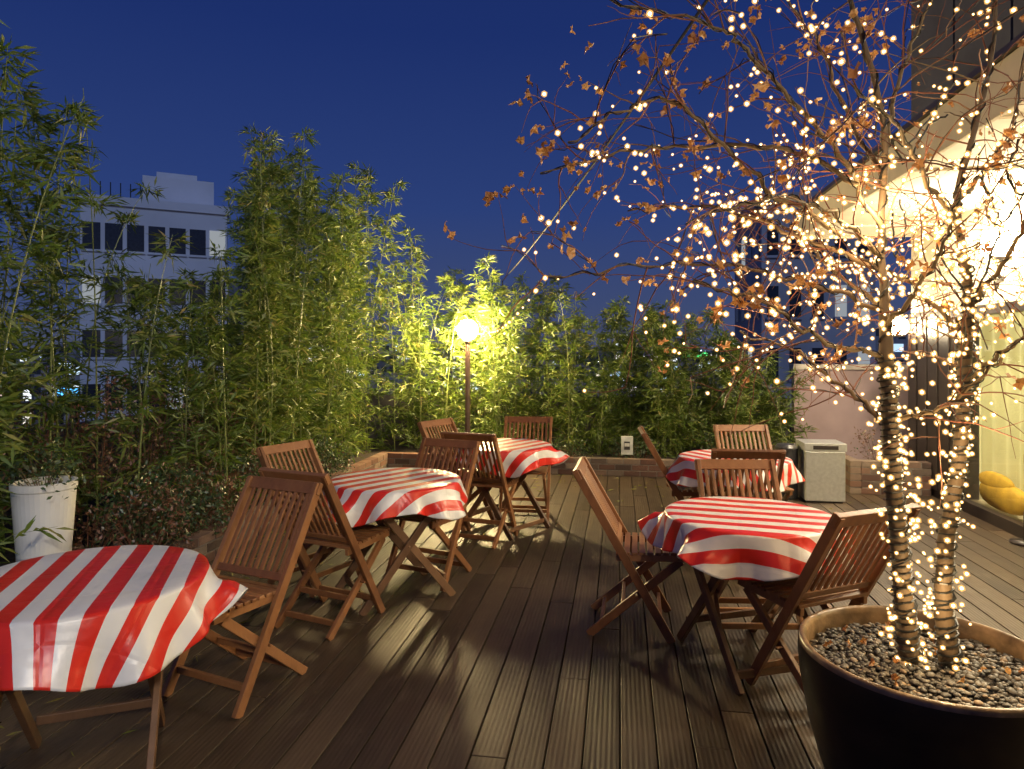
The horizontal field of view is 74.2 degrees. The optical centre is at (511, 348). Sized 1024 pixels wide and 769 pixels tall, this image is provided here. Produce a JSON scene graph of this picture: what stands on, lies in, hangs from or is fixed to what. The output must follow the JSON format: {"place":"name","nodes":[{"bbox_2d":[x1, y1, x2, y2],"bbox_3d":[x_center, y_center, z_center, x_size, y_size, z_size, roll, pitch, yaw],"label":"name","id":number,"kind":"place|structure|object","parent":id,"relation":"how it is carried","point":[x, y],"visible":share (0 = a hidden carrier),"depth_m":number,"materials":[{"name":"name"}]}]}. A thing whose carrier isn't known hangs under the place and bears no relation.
{"place":"outdoors","nodes":[
{"label":"outdoors","id":0,"kind":"place"},
{"bbox_2d":[77,172,229,421],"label":"office building","id":1,"kind":"structure","parent":0,"point":[184,205],"depth_m":38.90,"materials":[{"name":"white concrete"}]},
{"bbox_2d":[227,283,249,392],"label":"apartment building","id":2,"kind":"structure","parent":0,"point":[235,290],"depth_m":67.78,"materials":[{"name":"grey concrete"}]},
{"bbox_2d":[0,0,910,352],"label":"sky","id":3,"kind":"structure","parent":0,"point":[421,92],"materials":[{"name":"blue"}]},
{"bbox_2d":[397,353,638,394],"bbox_3d":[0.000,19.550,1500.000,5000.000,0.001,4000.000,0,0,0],"label":"ground","id":4,"kind":"structure","parent":0,"point":[476,354],"depth_m":1010.70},
{"bbox_2d":[56,387,78,423],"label":"neon sign","id":5,"kind":"object","parent":4,"relation":"on","point":[62,417],"depth_m":64.10,"materials":[{"name":"blue"}]},
{"bbox_2d":[0,328,907,428],"bbox_3d":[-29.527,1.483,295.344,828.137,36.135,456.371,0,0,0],"label":"city skyline","id":6,"kind":"structure","parent":4,"relation":"on","point":[899,342],"depth_m":135.13},
{"bbox_2d":[505,478,730,768],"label":"terrace slab","id":7,"kind":"structure","parent":4,"relation":"on","point":[619,664],"depth_m":3.31,"materials":[{"name":"concrete"}]},
{"bbox_2d":[0,364,907,516],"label":"parapet wall","id":8,"kind":"structure","parent":7,"relation":"on","point":[842,418],"depth_m":9.23,"materials":[{"name":"paint"}]},
{"bbox_2d":[0,474,1023,768],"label":"wooden deck","id":9,"kind":"structure","parent":7,"relation":"on","point":[422,672],"depth_m":3.22,"materials":[{"name":"brown wood"}]},
{"bbox_2d":[0,669,164,768],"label":"folding table","id":10,"kind":"object","parent":9,"relation":"on","point":[21,710],"visible":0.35,"depth_m":2.56,"materials":[{"name":"brown wood"}]},
{"bbox_2d":[0,545,247,691],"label":"tablecloth","id":11,"kind":"object","parent":10,"relation":"on","point":[96,618],"visible":1,"depth_m":2.22,"materials":[{"name":"red fabric"}]},
{"bbox_2d":[161,475,322,718],"bbox_3d":[-1.263,1.106,3.114,0.464,0.915,0.634,0,0,25],"label":"folding chair","id":12,"kind":"object","parent":9,"relation":"on","point":[257,649],"visible":0.69,"depth_m":3.19,"materials":[{"name":"brown wood"}]},
{"bbox_2d":[165,452,388,561],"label":"brick planter wall","id":13,"kind":"structure","parent":9,"relation":"on","point":[206,544],"depth_m":5.29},
{"bbox_2d":[256,439,359,597],"bbox_3d":[-1.307,1.106,4.513,0.634,0.915,0.464,0,0,30],"label":"folding chair","id":14,"kind":"object","parent":9,"relation":"on","point":[264,453],"visible":0.25,"depth_m":4.59,"materials":[{"name":"brown wood"}]},
{"bbox_2d":[258,467,391,640],"bbox_3d":[-1.046,1.106,3.885,0.464,0.915,0.634,0,0,25],"label":"folding chair","id":15,"kind":"object","parent":9,"relation":"on","point":[343,534],"visible":0.93,"depth_m":3.79,"materials":[{"name":"brown wood"}]},
{"bbox_2d":[335,516,455,615],"bbox_3d":[-0.740,1.194,4.300,0.799,0.735,0.799,0,0,-30],"label":"folding table","id":16,"kind":"object","parent":9,"relation":"on","point":[410,551],"visible":0.39,"depth_m":4.13,"materials":[{"name":"brown wood"}]},
{"bbox_2d":[322,467,467,527],"bbox_3d":[-0.742,0.923,4.327,0.921,0.206,0.974,0,0,-16],"label":"tablecloth","id":17,"kind":"object","parent":16,"relation":"on","point":[369,496],"visible":0.84,"depth_m":3.99,"materials":[{"name":"fabric"}]},
{"bbox_2d":[380,438,480,591],"bbox_3d":[-0.557,1.106,4.592,0.464,0.915,0.634,0,0,23],"label":"folding chair","id":18,"kind":"object","parent":9,"relation":"on","point":[435,523],"visible":0.4,"depth_m":4.67,"materials":[{"name":"brown wood"}]},
{"bbox_2d":[0,475,871,755],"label":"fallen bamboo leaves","id":19,"kind":"object","parent":9,"relation":"on","point":[12,733],"visible":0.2,"depth_m":4.59,"materials":[{"name":"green plant"}]},
{"bbox_2d":[0,437,901,566],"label":"planter soil","id":20,"kind":"structure","parent":9,"relation":"on","point":[10,557],"depth_m":8.22,"materials":[{"name":"brown soil"}]},
{"bbox_2d":[9,476,77,561],"bbox_3d":[-2.800,1.085,4.050,0.342,0.590,0.342,0,0,0],"label":"white plant pot","id":21,"kind":"object","parent":20,"relation":"on","point":[29,503],"visible":0.53,"depth_m":3.93,"materials":[{"name":"ceramic"}]},
{"bbox_2d":[0,20,819,562],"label":"bamboo hedge","id":22,"kind":"object","parent":20,"relation":"on","point":[276,314],"visible":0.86,"depth_m":7.25,"materials":[{"name":"green plant"}]},
{"bbox_2d":[0,360,909,551],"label":"shrubs","id":23,"kind":"object","parent":20,"relation":"on","point":[166,512],"visible":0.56,"depth_m":5.02,"materials":[{"name":"green plant"}]},
{"bbox_2d":[457,319,477,432],"bbox_3d":[-0.580,0.497,8.850,0.270,1.765,0.263,0,0,0],"label":"lamp post","id":24,"kind":"object","parent":20,"relation":"on","point":[467,329],"visible":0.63,"depth_m":8.82,"materials":[{"name":"brown metal"}]},
{"bbox_2d":[621,436,632,454],"bbox_3d":[1.394,1.170,8.199,0.140,0.220,0.057,0,0,9],"label":"outlet box","id":25,"kind":"object","parent":20,"relation":"on","point":[626,445],"visible":1,"depth_m":8.18,"materials":[{"name":"white plastic"}]},
{"bbox_2d":[417,418,495,531],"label":"folding chair","id":26,"kind":"object","parent":9,"relation":"on","point":[424,425],"visible":0.34,"depth_m":6.11,"materials":[{"name":"brown wood"}]},
{"bbox_2d":[440,431,519,548],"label":"folding chair","id":27,"kind":"object","parent":9,"relation":"on","point":[502,482],"visible":0.68,"depth_m":5.37,"materials":[{"name":"brown wood"}]},
{"bbox_2d":[463,469,550,540],"bbox_3d":[-0.070,1.194,5.850,0.799,0.735,0.799,0,0,40],"label":"folding table","id":28,"kind":"object","parent":9,"relation":"on","point":[493,506],"visible":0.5,"depth_m":5.77,"materials":[{"name":"brown wood"}]},
{"bbox_2d":[452,438,569,477],"bbox_3d":[-0.058,0.928,5.830,0.956,0.217,0.989,0,0,44],"label":"tablecloth","id":29,"kind":"object","parent":28,"relation":"on","point":[520,457],"visible":0.63,"depth_m":5.52,"materials":[{"name":"fabric"}]},
{"bbox_2d":[499,416,552,520],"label":"folding chair","id":30,"kind":"object","parent":9,"relation":"on","point":[542,471],"visible":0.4,"depth_m":6.37,"materials":[{"name":"brown wood"}]},
{"bbox_2d":[388,452,675,477],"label":"planter wall","id":31,"kind":"structure","parent":9,"relation":"on","point":[631,467],"depth_m":8.28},
{"bbox_2d":[572,456,684,643],"bbox_3d":[0.678,1.106,3.817,0.634,0.915,0.464,0,0,10],"label":"folding chair","id":32,"kind":"object","parent":9,"relation":"on","point":[602,507],"visible":0.85,"depth_m":3.64,"materials":[{"name":"brown wood"}]},
{"bbox_2d":[638,427,724,548],"bbox_3d":[1.341,1.106,5.415,0.634,0.915,0.464,0,0,7],"label":"folding chair","id":33,"kind":"object","parent":9,"relation":"on","point":[678,493],"visible":0.39,"depth_m":5.21,"materials":[{"name":"brown wood"}]},
{"bbox_2d":[677,567,811,695],"bbox_3d":[1.185,1.194,3.380,0.799,0.735,0.799,0,0,-15],"label":"folding table","id":34,"kind":"object","parent":9,"relation":"on","point":[695,615],"visible":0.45,"depth_m":3.28,"materials":[{"name":"brown wood"}]},
{"bbox_2d":[638,496,858,580],"bbox_3d":[1.198,0.933,3.381,1.026,0.226,0.976,0,0,0],"label":"tablecloth","id":35,"kind":"object","parent":34,"relation":"on","point":[738,538],"visible":0.88,"depth_m":3.09,"materials":[{"name":"red fabric"}]},
{"bbox_2d":[705,448,785,499],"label":"folding chair","id":36,"kind":"object","parent":9,"relation":"on","point":[775,455],"visible":0.19,"depth_m":4.39,"materials":[{"name":"brown wood"}]},
{"bbox_2d":[694,459,803,648],"bbox_3d":[1.301,1.106,3.687,0.464,0.915,0.634,0,0,2],"label":"folding chair","id":37,"kind":"object","parent":9,"relation":"on","point":[738,465],"visible":0.34,"depth_m":3.90,"materials":[{"name":"brown wood"}]},
{"bbox_2d":[713,425,793,501],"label":"folding chair","id":38,"kind":"object","parent":9,"relation":"on","point":[725,429],"visible":0.23,"depth_m":5.75,"materials":[{"name":"brown wood"}]},
{"bbox_2d":[775,443,797,499],"bbox_3d":[2.860,1.265,7.050,0.230,0.570,0.230,0,0,0],"label":"cylindrical bin","id":39,"kind":"object","parent":9,"relation":"on","point":[791,449],"visible":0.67,"depth_m":6.96,"materials":[{"name":"metal"}]},
{"bbox_2d":[796,439,846,503],"bbox_3d":[3.170,1.250,6.948,0.400,0.600,0.364,0,0,9],"label":"metal trash bin","id":40,"kind":"object","parent":9,"relation":"on","point":[821,466],"visible":0.92,"depth_m":6.79,"materials":[{"name":"beige metal"}]},
{"bbox_2d":[737,502,920,692],"bbox_3d":[1.378,1.106,3.030,0.464,0.915,0.634,0,0,-22],"label":"folding chair","id":41,"kind":"object","parent":9,"relation":"on","point":[809,586],"visible":0.7,"depth_m":2.91,"materials":[{"name":"brown wood"}]},
{"bbox_2d":[845,454,860,493],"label":"brick planter wall","id":42,"kind":"structure","parent":9,"relation":"on","point":[852,475],"depth_m":7.24,"materials":[{"name":"beige brick"}]},
{"bbox_2d":[858,459,930,495],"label":"brick planter wall","id":43,"kind":"structure","parent":9,"relation":"on","point":[874,479],"depth_m":7.16,"materials":[{"name":"brown brick"}]},
{"bbox_2d":[798,605,1023,768],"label":"ceramic pot","id":44,"kind":"object","parent":9,"relation":"on","point":[862,714],"visible":0.88,"depth_m":2.10,"materials":[{"name":"ceramic"}]},
{"bbox_2d":[443,0,1023,666],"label":"potted maple tree","id":45,"kind":"object","parent":44,"relation":"in","point":[859,184],"visible":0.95,"depth_m":2.25,"materials":[{"name":"brown plant"}]},
{"bbox_2d":[473,0,1023,669],"bbox_3d":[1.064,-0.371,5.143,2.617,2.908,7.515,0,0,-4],"label":"string lights","id":46,"kind":"object","parent":45,"relation":"hanging from","point":[953,430],"visible":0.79,"depth_m":2.26},
{"bbox_2d":[823,620,1023,685],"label":"fallen leaves","id":47,"kind":"object","parent":44,"relation":"on","point":[895,677],"visible":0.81,"depth_m":2.26,"materials":[{"name":"brown plant"}]},
{"bbox_2d":[908,311,978,500],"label":"corner pier","id":48,"kind":"structure","parent":9,"relation":"on","point":[925,372],"depth_m":7.06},
{"bbox_2d":[892,317,912,336],"bbox_3d":[4.386,-0.244,7.612,0.291,0.231,0.217,0,0,0],"label":"wall lamp","id":49,"kind":"object","parent":48,"relation":"attached to","point":[904,329],"visible":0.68,"depth_m":7.54,"materials":[{"name":"white glass"}]},
{"bbox_2d":[949,300,1023,537],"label":"window frames","id":50,"kind":"structure","parent":9,"relation":"on","point":[1013,526],"depth_m":6.00,"materials":[{"name":"brown metal"}]},
{"bbox_2d":[1009,511,1023,546],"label":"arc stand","id":51,"kind":"object","parent":9,"relation":"on","point":[1018,541],"visible":1,"depth_m":5.38,"materials":[{"name":"silver metal"}]},
{"bbox_2d":[911,0,1023,118],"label":"wall","id":52,"kind":"structure","parent":7,"relation":"on","point":[1011,28],"depth_m":6.75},
{"bbox_2d":[797,46,1023,238],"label":"fascia","id":53,"kind":"structure","parent":52,"relation":"attached to","point":[1010,65],"depth_m":4.34,"materials":[{"name":"beige paint"}]},
{"bbox_2d":[793,31,1023,214],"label":"fascia flashing","id":54,"kind":"object","parent":53,"relation":"attached to","point":[976,73],"depth_m":4.30,"materials":[{"name":"grey metal"}]},
{"bbox_2d":[806,105,1023,235],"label":"soffit","id":55,"kind":"structure","parent":53,"relation":"attached to","point":[947,182],"depth_m":5.50,"materials":[{"name":"white paint"}]},
{"bbox_2d":[911,190,1023,313],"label":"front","id":56,"kind":"object","parent":52,"relation":"attached to","point":[1010,203],"visible":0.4,"depth_m":6.37,"materials":[{"name":"beige paint"}]},
{"bbox_2d":[981,312,1023,515],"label":"curtain","id":57,"kind":"object","parent":56,"relation":"hanging from","point":[998,455],"visible":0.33,"depth_m":6.27,"materials":[{"name":"beige fabric"}]},
{"bbox_2d":[981,227,1023,261],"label":"wall lamp","id":58,"kind":"object","parent":56,"relation":"attached to","point":[1005,247],"visible":0.4,"depth_m":5.51,"materials":[{"name":"white glass"}]},
{"bbox_2d":[972,491,1022,521],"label":"room floor","id":59,"kind":"structure","parent":7,"relation":"on","point":[986,504],"depth_m":6.30,"materials":[{"name":"beige"}]},
{"bbox_2d":[979,318,980,485],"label":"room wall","id":60,"kind":"structure","parent":59,"relation":"on","point":[979,409],"depth_m":7.32,"materials":[{"name":"beige paint"}]},
{"bbox_2d":[979,471,1023,515],"bbox_3d":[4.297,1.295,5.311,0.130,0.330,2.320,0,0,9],"label":"yellow sofa","id":61,"kind":"object","parent":59,"relation":"on","point":[1000,492],"visible":0.99,"depth_m":6.03,"materials":[{"name":"fabric"}]},
{"bbox_2d":[502,0,707,407],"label":"overhead cable","id":62,"kind":"object","parent":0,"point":[705,2],"visible":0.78,"depth_m":4.09,"materials":[{"name":"grey metal"}]},
{"bbox_2d":[732,191,875,435],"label":"office building","id":63,"kind":"structure","parent":0,"point":[779,290],"depth_m":32.66,"materials":[{"name":"concrete"}]},
{"bbox_3d":[1.690,1.194,5.150,0.799,0.735,0.799,0,0,20],"label":"folding table","id":64,"kind":"object","parent":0,"visible":0},
{"bbox_2d":[666,449,804,492],"bbox_3d":[1.688,0.928,5.182,0.979,0.217,0.945,0,0,39],"label":"tablecloth","id":65,"kind":"object","parent":64,"relation":"on","point":[681,471],"visible":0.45,"depth_m":4.95,"materials":[{"name":"fabric"}]}
]}

